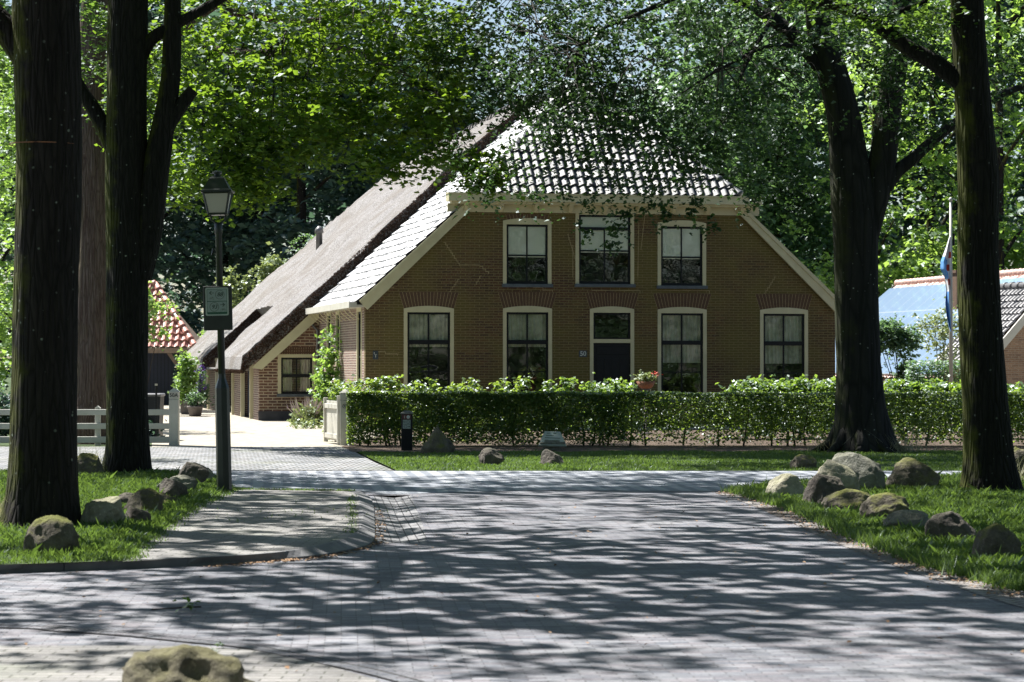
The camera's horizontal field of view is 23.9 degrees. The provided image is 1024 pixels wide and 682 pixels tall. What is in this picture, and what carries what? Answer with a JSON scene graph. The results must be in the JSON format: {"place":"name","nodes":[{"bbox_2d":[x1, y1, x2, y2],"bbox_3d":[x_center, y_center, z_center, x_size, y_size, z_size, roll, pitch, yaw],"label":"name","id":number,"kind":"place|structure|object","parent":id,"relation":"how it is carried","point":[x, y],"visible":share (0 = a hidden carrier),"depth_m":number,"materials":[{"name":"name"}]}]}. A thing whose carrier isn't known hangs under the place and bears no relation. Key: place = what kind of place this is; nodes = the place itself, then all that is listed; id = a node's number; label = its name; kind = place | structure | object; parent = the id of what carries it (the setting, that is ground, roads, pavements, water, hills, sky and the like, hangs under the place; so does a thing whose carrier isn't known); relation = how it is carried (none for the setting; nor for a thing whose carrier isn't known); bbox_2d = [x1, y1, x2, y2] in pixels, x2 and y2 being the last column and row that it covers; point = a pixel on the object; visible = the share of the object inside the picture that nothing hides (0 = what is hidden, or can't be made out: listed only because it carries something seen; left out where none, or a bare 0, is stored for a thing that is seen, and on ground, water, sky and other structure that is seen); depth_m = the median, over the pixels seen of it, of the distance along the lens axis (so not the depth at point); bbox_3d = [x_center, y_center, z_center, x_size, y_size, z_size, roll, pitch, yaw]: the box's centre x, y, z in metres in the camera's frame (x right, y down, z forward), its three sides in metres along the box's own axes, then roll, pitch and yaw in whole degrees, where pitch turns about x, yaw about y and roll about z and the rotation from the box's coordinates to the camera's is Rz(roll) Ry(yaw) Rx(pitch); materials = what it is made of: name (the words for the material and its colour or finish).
{"place":"outdoors","nodes":[
{"label":"outdoors","id":0,"kind":"place"},
{"bbox_2d":[0,465,233,564],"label":"verge","id":1,"kind":"structure","parent":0,"point":[89,560],"depth_m":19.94,"materials":[{"name":"green plant"}]},
{"bbox_2d":[0,0,81,527],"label":"street tree","id":2,"kind":"object","parent":1,"relation":"on","point":[40,42],"visible":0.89,"depth_m":23.85,"materials":[{"name":"brown plant"}]},
{"bbox_2d":[23,515,79,554],"bbox_3d":[-3.917,1.723,20.533,0.486,0.490,0.389,0,-1,0],"label":"boulder","id":3,"kind":"object","parent":1,"relation":"on","point":[58,532],"visible":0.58,"depth_m":20.42,"materials":[{"name":"grey stone"}]},
{"bbox_2d":[78,453,103,474],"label":"boulder","id":4,"kind":"object","parent":1,"relation":"on","point":[89,462],"visible":0.52,"depth_m":34.70,"materials":[{"name":"grey stone"}]},
{"bbox_2d":[80,496,127,524],"bbox_3d":[-4.060,1.764,24.108,0.424,0.436,0.366,0,-1,20],"label":"boulder","id":5,"kind":"object","parent":1,"relation":"on","point":[109,508],"visible":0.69,"depth_m":23.99,"materials":[{"name":"grey stone"}]},
{"bbox_2d":[0,0,236,473],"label":"street tree","id":6,"kind":"object","parent":1,"relation":"on","point":[137,166],"visible":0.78,"depth_m":35.30,"materials":[{"name":"brown plant"}]},
{"bbox_2d":[123,488,163,511],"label":"boulder","id":7,"kind":"object","parent":1,"relation":"on","point":[149,498],"visible":0.45,"depth_m":26.07,"materials":[{"name":"grey stone"}]},
{"bbox_2d":[159,478,187,497],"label":"boulder","id":8,"kind":"object","parent":1,"relation":"on","point":[173,487],"visible":0.44,"depth_m":28.86,"materials":[{"name":"grey stone"}]},
{"bbox_2d":[179,462,208,482],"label":"boulder","id":9,"kind":"object","parent":1,"relation":"on","point":[199,472],"visible":0.64,"depth_m":32.41,"materials":[{"name":"grey stone"}]},
{"bbox_2d":[200,171,234,489],"bbox_3d":[-3.693,-0.114,30.661,0.390,4.090,0.390,-1,-1,0],"label":"lamp post","id":10,"kind":"object","parent":1,"relation":"on","point":[217,191],"visible":1,"depth_m":30.58,"materials":[{"name":"black metal"}]},
{"bbox_2d":[203,286,232,330],"bbox_3d":[-3.722,-0.416,30.607,0.365,0.562,0.073,-1,-1,0],"label":"route sign","id":11,"kind":"object","parent":10,"relation":"attached to","point":[217,307],"visible":1,"depth_m":30.58,"materials":[{"name":"metal"}]},
{"bbox_2d":[0,645,379,681],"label":"pavement","id":12,"kind":"structure","parent":0,"point":[60,663],"depth_m":13.51,"materials":[{"name":"brick"}]},
{"bbox_2d":[122,644,254,681],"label":"boulder","id":13,"kind":"object","parent":12,"relation":"on","point":[184,663],"visible":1,"depth_m":11.65,"materials":[{"name":"beige stone"}]},
{"bbox_2d":[0,447,393,470],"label":"driveway","id":14,"kind":"structure","parent":0,"point":[289,458],"depth_m":42.74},
{"bbox_2d":[0,372,419,515],"bbox_3d":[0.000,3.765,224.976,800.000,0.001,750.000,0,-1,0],"label":"ground","id":15,"kind":"structure","parent":0,"point":[8,379],"depth_m":44.29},
{"bbox_2d":[155,0,341,315],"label":"tree","id":16,"kind":"object","parent":15,"relation":"on","point":[282,208],"visible":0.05,"depth_m":150.20,"materials":[{"name":"green plant"}]},
{"bbox_2d":[128,489,358,560],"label":"pavement","id":17,"kind":"structure","parent":0,"point":[203,533],"depth_m":24.15,"materials":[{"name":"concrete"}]},
{"bbox_2d":[113,486,428,561],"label":"weeds","id":18,"kind":"object","parent":17,"relation":"on","point":[203,504],"visible":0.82,"depth_m":25.74,"materials":[{"name":"green plant"}]},
{"bbox_2d":[0,392,905,446],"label":"lawn","id":19,"kind":"structure","parent":0,"point":[7,445],"depth_m":49.59,"materials":[{"name":"green plant"}]},
{"bbox_2d":[0,47,15,407],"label":"broadleaf tree","id":20,"kind":"object","parent":19,"relation":"on","point":[4,373],"visible":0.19,"depth_m":61.34,"materials":[{"name":"green plant"}]},
{"bbox_2d":[0,406,168,445],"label":"wooden fence","id":21,"kind":"object","parent":19,"relation":"on","point":[97,425],"visible":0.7,"depth_m":49.54,"materials":[{"name":"white paint"}]},
{"bbox_2d":[77,0,583,444],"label":"lime tree","id":22,"kind":"object","parent":19,"relation":"on","point":[293,55],"visible":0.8,"depth_m":47.36,"materials":[{"name":"green plant"}]},
{"bbox_2d":[285,0,460,257],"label":"tree","id":23,"kind":"object","parent":19,"relation":"on","point":[321,209],"visible":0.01,"depth_m":129.23,"materials":[{"name":"green plant"}]},
{"bbox_2d":[804,0,1023,277],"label":"tree","id":24,"kind":"object","parent":19,"relation":"on","point":[916,177],"visible":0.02,"depth_m":133.70,"materials":[{"name":"green plant"}]},
{"bbox_2d":[857,0,1023,263],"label":"tree","id":25,"kind":"object","parent":19,"relation":"on","point":[953,143],"visible":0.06,"depth_m":127.82,"materials":[{"name":"green plant"}]},
{"bbox_2d":[3,394,932,446],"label":"yard","id":26,"kind":"structure","parent":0,"point":[199,431],"depth_m":57.75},
{"bbox_2d":[0,77,15,372],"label":"broadleaf tree","id":27,"kind":"object","parent":26,"relation":"on","point":[2,183],"visible":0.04,"depth_m":85.97,"materials":[{"name":"green plant"}]},
{"bbox_2d":[0,0,15,394],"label":"tree","id":28,"kind":"object","parent":26,"relation":"on","point":[9,257],"visible":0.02,"depth_m":118.22,"materials":[{"name":"green plant"}]},
{"bbox_2d":[0,54,15,357],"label":"broadleaf tree","id":29,"kind":"object","parent":26,"relation":"on","point":[7,273],"visible":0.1,"depth_m":89.48,"materials":[{"name":"green plant"}]},
{"bbox_2d":[0,0,275,387],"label":"tree","id":30,"kind":"object","parent":26,"relation":"on","point":[171,259],"visible":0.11,"depth_m":117.65,"materials":[{"name":"green plant"}]},
{"bbox_2d":[148,281,179,381],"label":"tall shrub","id":31,"kind":"object","parent":26,"relation":"on","point":[158,308],"visible":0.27,"depth_m":77.96,"materials":[{"name":"green plant"}]},
{"bbox_2d":[148,280,198,404],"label":"timber shed","id":32,"kind":"structure","parent":26,"relation":"on","point":[181,332],"depth_m":96.49,"materials":[{"name":"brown wood"}]},
{"bbox_2d":[169,388,179,444],"bbox_3d":[-6.926,1.570,49.588,0.221,1.236,0.221,0,-1,0],"label":"gate post","id":33,"kind":"object","parent":26,"relation":"on","point":[174,416],"visible":0.98,"depth_m":49.49,"materials":[{"name":"white paint"}]},
{"bbox_2d":[167,347,203,414],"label":"potted shrub","id":34,"kind":"object","parent":26,"relation":"on","point":[185,367],"visible":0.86,"depth_m":78.84,"materials":[{"name":"green plant"}]},
{"bbox_2d":[149,0,338,332],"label":"tree","id":35,"kind":"object","parent":26,"relation":"on","point":[227,259],"visible":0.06,"depth_m":126.03,"materials":[{"name":"green plant"}]},
{"bbox_2d":[215,241,290,308],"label":"tall shrub","id":36,"kind":"object","parent":26,"relation":"on","point":[267,267],"visible":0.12,"depth_m":99.86,"materials":[{"name":"green plant"}]},
{"bbox_2d":[163,0,421,290],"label":"tree","id":37,"kind":"object","parent":26,"relation":"on","point":[260,239],"visible":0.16,"depth_m":116.76,"materials":[{"name":"green plant"}]},
{"bbox_2d":[286,396,322,424],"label":"lavender bush","id":38,"kind":"object","parent":26,"relation":"on","point":[306,411],"visible":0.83,"depth_m":65.75,"materials":[{"name":"green plant"}]},
{"bbox_2d":[306,324,342,407],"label":"climbing plant","id":39,"kind":"object","parent":26,"relation":"on","point":[321,393],"visible":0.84,"depth_m":66.38,"materials":[{"name":"green plant"}]},
{"bbox_2d":[340,389,349,444],"bbox_3d":[-3.425,1.581,49.588,0.221,1.214,0.221,0,-1,0],"label":"gate post","id":40,"kind":"object","parent":26,"relation":"on","point":[343,422],"visible":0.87,"depth_m":49.49,"materials":[{"name":"white paint"}]},
{"bbox_2d":[323,395,339,443],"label":"gate","id":41,"kind":"structure","parent":40,"relation":"attached to","point":[331,420],"depth_m":50.35,"materials":[{"name":"white paint"}]},
{"bbox_2d":[330,48,522,212],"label":"tree","id":42,"kind":"object","parent":26,"relation":"on","point":[349,192],"visible":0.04,"depth_m":120.83,"materials":[{"name":"green plant"}]},
{"bbox_2d":[176,79,834,427],"bbox_3d":[-1.097,-3.266,80.346,17.562,11.669,35.530,0,-1,-12],"label":"farmhouse","id":43,"kind":"object","parent":26,"relation":"on","point":[408,283],"visible":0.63,"depth_m":63.91,"materials":[{"name":"brick"}]},
{"bbox_2d":[277,354,315,396],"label":"window","id":44,"kind":"structure","parent":43,"relation":"in","point":[285,375],"depth_m":71.02,"materials":[{"name":"glass"}]},
{"bbox_2d":[356,308,361,389],"bbox_3d":[-3.946,0.287,63.141,0.116,2.440,0.860,0,-1,-12],"label":"downspout","id":45,"kind":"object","parent":43,"relation":"in","point":[358,310],"depth_m":63.43,"materials":[{"name":"beige paint"}]},
{"bbox_2d":[404,306,454,399],"bbox_3d":[-2.155,0.336,62.490,1.374,2.485,0.240,0,-1,-12],"label":"window","id":46,"kind":"structure","parent":43,"relation":"in","point":[424,326],"depth_m":62.55,"materials":[{"name":"beige paint"}]},
{"bbox_2d":[502,218,552,287],"bbox_3d":[0.397,-2.299,63.020,1.354,1.805,0.170,0,-1,-12],"label":"window","id":47,"kind":"structure","parent":43,"relation":"in","point":[526,239],"depth_m":63.04,"materials":[{"name":"beige paint"}]},
{"bbox_2d":[503,306,551,390],"bbox_3d":[0.388,0.294,63.058,1.309,2.415,0.186,0,-1,-12],"label":"window","id":48,"kind":"structure","parent":43,"relation":"in","point":[523,326],"depth_m":63.09,"materials":[{"name":"beige paint"}]},
{"bbox_2d":[574,213,635,287],"bbox_3d":[2.432,-2.405,63.452,1.646,1.996,0.170,0,-1,-12],"label":"window","id":49,"kind":"structure","parent":43,"relation":"in","point":[595,223],"depth_m":63.47,"materials":[{"name":"glass"}]},
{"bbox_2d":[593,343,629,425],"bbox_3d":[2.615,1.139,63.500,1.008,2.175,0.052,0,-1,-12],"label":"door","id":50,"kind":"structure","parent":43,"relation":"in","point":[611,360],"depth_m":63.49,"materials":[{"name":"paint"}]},
{"bbox_2d":[656,220,707,288],"bbox_3d":[4.484,-2.282,63.888,1.390,1.814,0.170,0,-1,-12],"label":"window","id":51,"kind":"structure","parent":43,"relation":"in","point":[673,243],"depth_m":63.91,"materials":[{"name":"beige paint"}]},
{"bbox_2d":[657,307,707,401],"bbox_3d":[4.484,0.357,63.900,1.405,2.509,0.240,0,-1,-12],"label":"window","id":52,"kind":"structure","parent":43,"relation":"in","point":[682,331],"depth_m":63.95,"materials":[{"name":"glass"}]},
{"bbox_2d":[760,308,807,381],"bbox_3d":[7.235,0.337,64.513,1.340,2.455,0.186,0,-1,-12],"label":"window","id":53,"kind":"structure","parent":43,"relation":"in","point":[783,331],"depth_m":64.55,"materials":[{"name":"beige paint"}]},
{"bbox_2d":[617,0,825,238],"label":"tree","id":54,"kind":"object","parent":26,"relation":"on","point":[706,92],"visible":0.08,"depth_m":110.60,"materials":[{"name":"green plant"}]},
{"bbox_2d":[672,0,923,294],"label":"tree","id":55,"kind":"object","parent":26,"relation":"on","point":[818,219],"visible":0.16,"depth_m":118.40,"materials":[{"name":"green plant"}]},
{"bbox_2d":[733,0,941,283],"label":"tree","id":56,"kind":"object","parent":26,"relation":"on","point":[893,202],"visible":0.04,"depth_m":126.99,"materials":[{"name":"green plant"}]},
{"bbox_2d":[778,24,951,296],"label":"broadleaf tree","id":57,"kind":"object","parent":26,"relation":"on","point":[881,246],"visible":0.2,"depth_m":107.40,"materials":[{"name":"green plant"}]},
{"bbox_2d":[835,268,1023,383],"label":"neighbour house","id":58,"kind":"structure","parent":26,"relation":"on","point":[908,298],"depth_m":88.67,"materials":[{"name":"brick"}]},
{"bbox_2d":[904,359,960,423],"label":"hedge","id":59,"kind":"object","parent":26,"relation":"on","point":[913,366],"visible":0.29,"depth_m":65.87,"materials":[{"name":"green plant"}]},
{"bbox_2d":[907,296,958,377],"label":"tree","id":60,"kind":"object","parent":26,"relation":"on","point":[943,332],"visible":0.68,"depth_m":71.94,"materials":[{"name":"green plant"}]},
{"bbox_2d":[845,0,1023,292],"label":"broadleaf tree","id":61,"kind":"object","parent":26,"relation":"on","point":[944,160],"visible":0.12,"depth_m":111.85,"materials":[{"name":"green plant"}]},
{"bbox_2d":[878,0,1023,293],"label":"broadleaf tree","id":62,"kind":"object","parent":26,"relation":"on","point":[1008,249],"visible":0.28,"depth_m":105.82,"materials":[{"name":"green plant"}]},
{"bbox_2d":[933,1,1023,269],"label":"broadleaf tree","id":63,"kind":"object","parent":26,"relation":"on","point":[1008,210],"visible":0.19,"depth_m":109.19,"materials":[{"name":"green plant"}]},
{"bbox_2d":[934,282,1023,386],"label":"brick outbuilding","id":64,"kind":"structure","parent":26,"relation":"on","point":[1012,303],"depth_m":75.64,"materials":[{"name":"red brick"}]},
{"bbox_2d":[0,489,1023,681],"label":"road","id":65,"kind":"structure","parent":0,"point":[492,630],"depth_m":17.04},
{"bbox_2d":[0,491,374,573],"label":"kerb","id":66,"kind":"structure","parent":65,"relation":"on","point":[363,535],"depth_m":20.42,"materials":[{"name":"concrete"}]},
{"bbox_2d":[0,623,444,681],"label":"brick seam","id":67,"kind":"object","parent":65,"relation":"on","point":[400,679],"visible":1,"depth_m":14.14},
{"bbox_2d":[373,495,426,542],"bbox_3d":[-1.278,1.955,26.824,0.507,0.034,8.260,0,-1,-3],"label":"gutter","id":68,"kind":"object","parent":65,"relation":"on","point":[406,529],"visible":0.88,"depth_m":26.14,"materials":[{"name":"brick"}]},
{"bbox_2d":[8,491,1023,675],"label":"leaf litter","id":69,"kind":"object","parent":65,"relation":"on","point":[380,528],"visible":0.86,"depth_m":20.60,"materials":[{"name":"brown plant"}]},
{"bbox_2d":[716,492,1023,607],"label":"road edge","id":70,"kind":"object","parent":65,"relation":"on","point":[1016,600],"visible":0.66,"depth_m":20.78,"materials":[{"name":"concrete"}]},
{"bbox_2d":[0,0,1023,368],"label":"sky","id":71,"kind":"structure","parent":0,"point":[505,3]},
{"bbox_2d":[539,431,566,449],"bbox_3d":[0.782,1.938,46.693,0.539,0.388,0.391,0,-1,0],"label":"info plaque","id":72,"kind":"object","parent":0,"point":[552,440],"visible":0.93,"depth_m":46.60,"materials":[{"name":"metal"}]},
{"bbox_2d":[213,471,961,493],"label":"side street","id":73,"kind":"structure","parent":0,"point":[399,482],"depth_m":34.70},
{"bbox_2d":[358,449,962,470],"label":"verge","id":74,"kind":"structure","parent":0,"point":[882,465],"depth_m":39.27,"materials":[{"name":"green plant"}]},
{"bbox_2d":[420,425,454,453],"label":"boulder","id":75,"kind":"object","parent":74,"relation":"on","point":[438,441],"visible":0.65,"depth_m":44.81,"materials":[{"name":"grey stone"}]},
{"bbox_2d":[400,0,1023,452],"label":"beech tree","id":76,"kind":"object","parent":74,"relation":"on","point":[862,186],"visible":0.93,"depth_m":45.41,"materials":[{"name":"green plant"}]},
{"bbox_2d":[341,429,1023,451],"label":"garden bed","id":77,"kind":"object","parent":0,"point":[673,446],"visible":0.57,"depth_m":49.30,"materials":[{"name":"green plant"}]},
{"bbox_2d":[360,374,408,439],"bbox_3d":[-2.760,1.450,52.980,1.238,1.478,1.004,0,-1,0],"label":"garden shrub","id":78,"kind":"object","parent":77,"relation":"on","point":[377,383],"visible":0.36,"depth_m":52.89,"materials":[{"name":"green plant"}]},
{"bbox_2d":[400,411,412,449],"bbox_3d":[-2.030,1.744,46.690,0.240,0.796,0.240,0,-1,0],"label":"route bollard","id":79,"kind":"object","parent":77,"relation":"on","point":[406,430],"visible":0.94,"depth_m":46.58,"materials":[{"name":"paint"}]},
{"bbox_2d":[394,377,441,435],"bbox_3d":[-2.019,1.492,53.391,1.213,1.404,1.125,0,-1,-24],"label":"garden shrub","id":80,"kind":"object","parent":77,"relation":"on","point":[432,383],"visible":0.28,"depth_m":53.31,"materials":[{"name":"green plant"}]},
{"bbox_2d":[486,373,542,435],"bbox_3d":[-0.021,1.443,52.955,1.316,1.486,0.980,0,-1,-16],"label":"garden shrub","id":81,"kind":"object","parent":77,"relation":"on","point":[500,388],"visible":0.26,"depth_m":52.94,"materials":[{"name":"green plant"}]},
{"bbox_2d":[534,376,585,430],"bbox_3d":[1.047,1.481,53.388,1.168,1.412,1.201,0,-1,-40],"label":"garden shrub","id":82,"kind":"object","parent":77,"relation":"on","point":[547,385],"visible":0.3,"depth_m":53.37,"materials":[{"name":"green plant"}]},
{"bbox_2d":[607,375,645,439],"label":"garden shrub","id":83,"kind":"object","parent":77,"relation":"on","point":[616,387],"visible":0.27,"depth_m":52.90,"materials":[{"name":"green plant"}]},
{"bbox_2d":[345,390,1023,445],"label":"hedge","id":84,"kind":"object","parent":77,"relation":"on","point":[500,404],"visible":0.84,"depth_m":48.79,"materials":[{"name":"green plant"}]},
{"bbox_2d":[710,374,800,438],"bbox_3d":[5.392,1.460,53.535,2.053,1.472,1.339,0,-1,0],"label":"rhododendron","id":85,"kind":"object","parent":77,"relation":"on","point":[754,384],"visible":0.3,"depth_m":53.34,"materials":[{"name":"green plant"}]},
{"bbox_2d":[762,374,829,437],"bbox_3d":[6.353,1.456,53.815,1.965,1.471,1.364,0,-1,0],"label":"rhododendron","id":86,"kind":"object","parent":77,"relation":"on","point":[803,382],"visible":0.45,"depth_m":53.62,"materials":[{"name":"green plant"}]},
{"bbox_2d":[883,372,939,438],"bbox_3d":[8.587,1.437,53.786,1.883,1.517,1.347,0,-1,7],"label":"rhododendron","id":87,"kind":"object","parent":77,"relation":"on","point":[896,385],"visible":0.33,"depth_m":53.58,"materials":[{"name":"green plant"}]},
{"bbox_2d":[903,374,962,438],"bbox_3d":[9.600,1.464,53.472,1.972,1.465,1.437,0,-1,22],"label":"rhododendron","id":88,"kind":"object","parent":77,"relation":"on","point":[941,386],"visible":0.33,"depth_m":53.31,"materials":[{"name":"green plant"}]},
{"bbox_2d":[949,197,954,424],"bbox_3d":[10.916,-0.670,60.008,0.155,5.800,0.110,0,-1,0],"label":"flagpole","id":89,"kind":"object","parent":77,"relation":"on","point":[951,234],"visible":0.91,"depth_m":59.98,"materials":[{"name":"white metal"}]},
{"bbox_2d":[940,236,950,330],"bbox_3d":[10.759,-1.423,59.945,0.249,2.369,0.182,0,-1,0],"label":"flag","id":90,"kind":"object","parent":89,"relation":"hanging from","point":[945,266],"visible":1,"depth_m":59.95,"materials":[{"name":"blue fabric"}]},
{"bbox_2d":[719,470,1023,590],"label":"grass","id":91,"kind":"structure","parent":0,"point":[976,509],"depth_m":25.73,"materials":[{"name":"green plant"}]},
{"bbox_2d":[879,312,925,381],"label":"shrub","id":92,"kind":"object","parent":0,"point":[903,338],"depth_m":67.81,"materials":[{"name":"green plant"}]},
{"label":"right verge","id":93,"kind":"structure","parent":0,"visible":0},
{"bbox_2d":[765,473,803,495],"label":"boulder","id":94,"kind":"object","parent":93,"relation":"on","point":[786,483],"visible":0.5,"depth_m":29.73,"materials":[{"name":"grey stone"}]},
{"bbox_2d":[802,473,844,504],"bbox_3d":[3.721,1.821,28.364,0.554,0.550,0.403,0,-1,-28],"label":"boulder","id":95,"kind":"object","parent":93,"relation":"on","point":[819,488],"visible":0.36,"depth_m":28.27,"materials":[{"name":"grey stone"}]},
{"bbox_2d":[817,459,859,489],"bbox_3d":[4.078,1.820,30.418,0.621,0.658,0.435,0,-1,0],"label":"boulder","id":96,"kind":"object","parent":93,"relation":"on","point":[847,475],"visible":0.38,"depth_m":30.29,"materials":[{"name":"grey stone"}]},
{"bbox_2d":[821,489,870,510],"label":"boulder","id":97,"kind":"object","parent":93,"relation":"on","point":[846,498],"visible":0.44,"depth_m":27.07,"materials":[{"name":"stone"}]},
{"bbox_2d":[832,452,884,489],"bbox_3d":[4.477,1.814,31.444,0.562,0.741,0.684,0,-1,-42],"label":"boulder","id":98,"kind":"object","parent":93,"relation":"on","point":[870,473],"visible":0.38,"depth_m":31.30,"materials":[{"name":"grey stone"}]},
{"bbox_2d":[724,0,1023,491],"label":"street tree","id":99,"kind":"object","parent":93,"relation":"on","point":[988,456],"visible":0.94,"depth_m":31.00,"materials":[{"name":"brown plant"}]},
{"bbox_2d":[859,492,909,517],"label":"boulder","id":100,"kind":"object","parent":93,"relation":"on","point":[883,503],"visible":0.57,"depth_m":25.60,"materials":[{"name":"stone"}]},
{"bbox_2d":[883,510,928,527],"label":"boulder","id":101,"kind":"object","parent":93,"relation":"on","point":[906,517],"visible":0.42,"depth_m":23.96,"materials":[{"name":"grey stone"}]},
{"bbox_2d":[885,457,940,486],"bbox_3d":[5.332,1.848,32.278,0.771,0.593,0.617,0,-1,0],"label":"boulder","id":102,"kind":"object","parent":93,"relation":"on","point":[908,471],"visible":0.55,"depth_m":32.05,"materials":[{"name":"grey stone"}]},
{"bbox_2d":[925,511,975,540],"bbox_3d":[4.093,1.793,22.519,0.489,0.422,0.391,0,-1,0],"label":"boulder","id":103,"kind":"object","parent":93,"relation":"on","point":[944,524],"visible":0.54,"depth_m":22.39,"materials":[{"name":"grey stone"}]},
{"bbox_2d":[972,522,1020,555],"bbox_3d":[4.111,1.769,20.567,0.437,0.458,0.372,0,-1,12],"label":"boulder","id":104,"kind":"object","parent":93,"relation":"on","point":[991,537],"visible":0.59,"depth_m":20.44,"materials":[{"name":"grey stone"}]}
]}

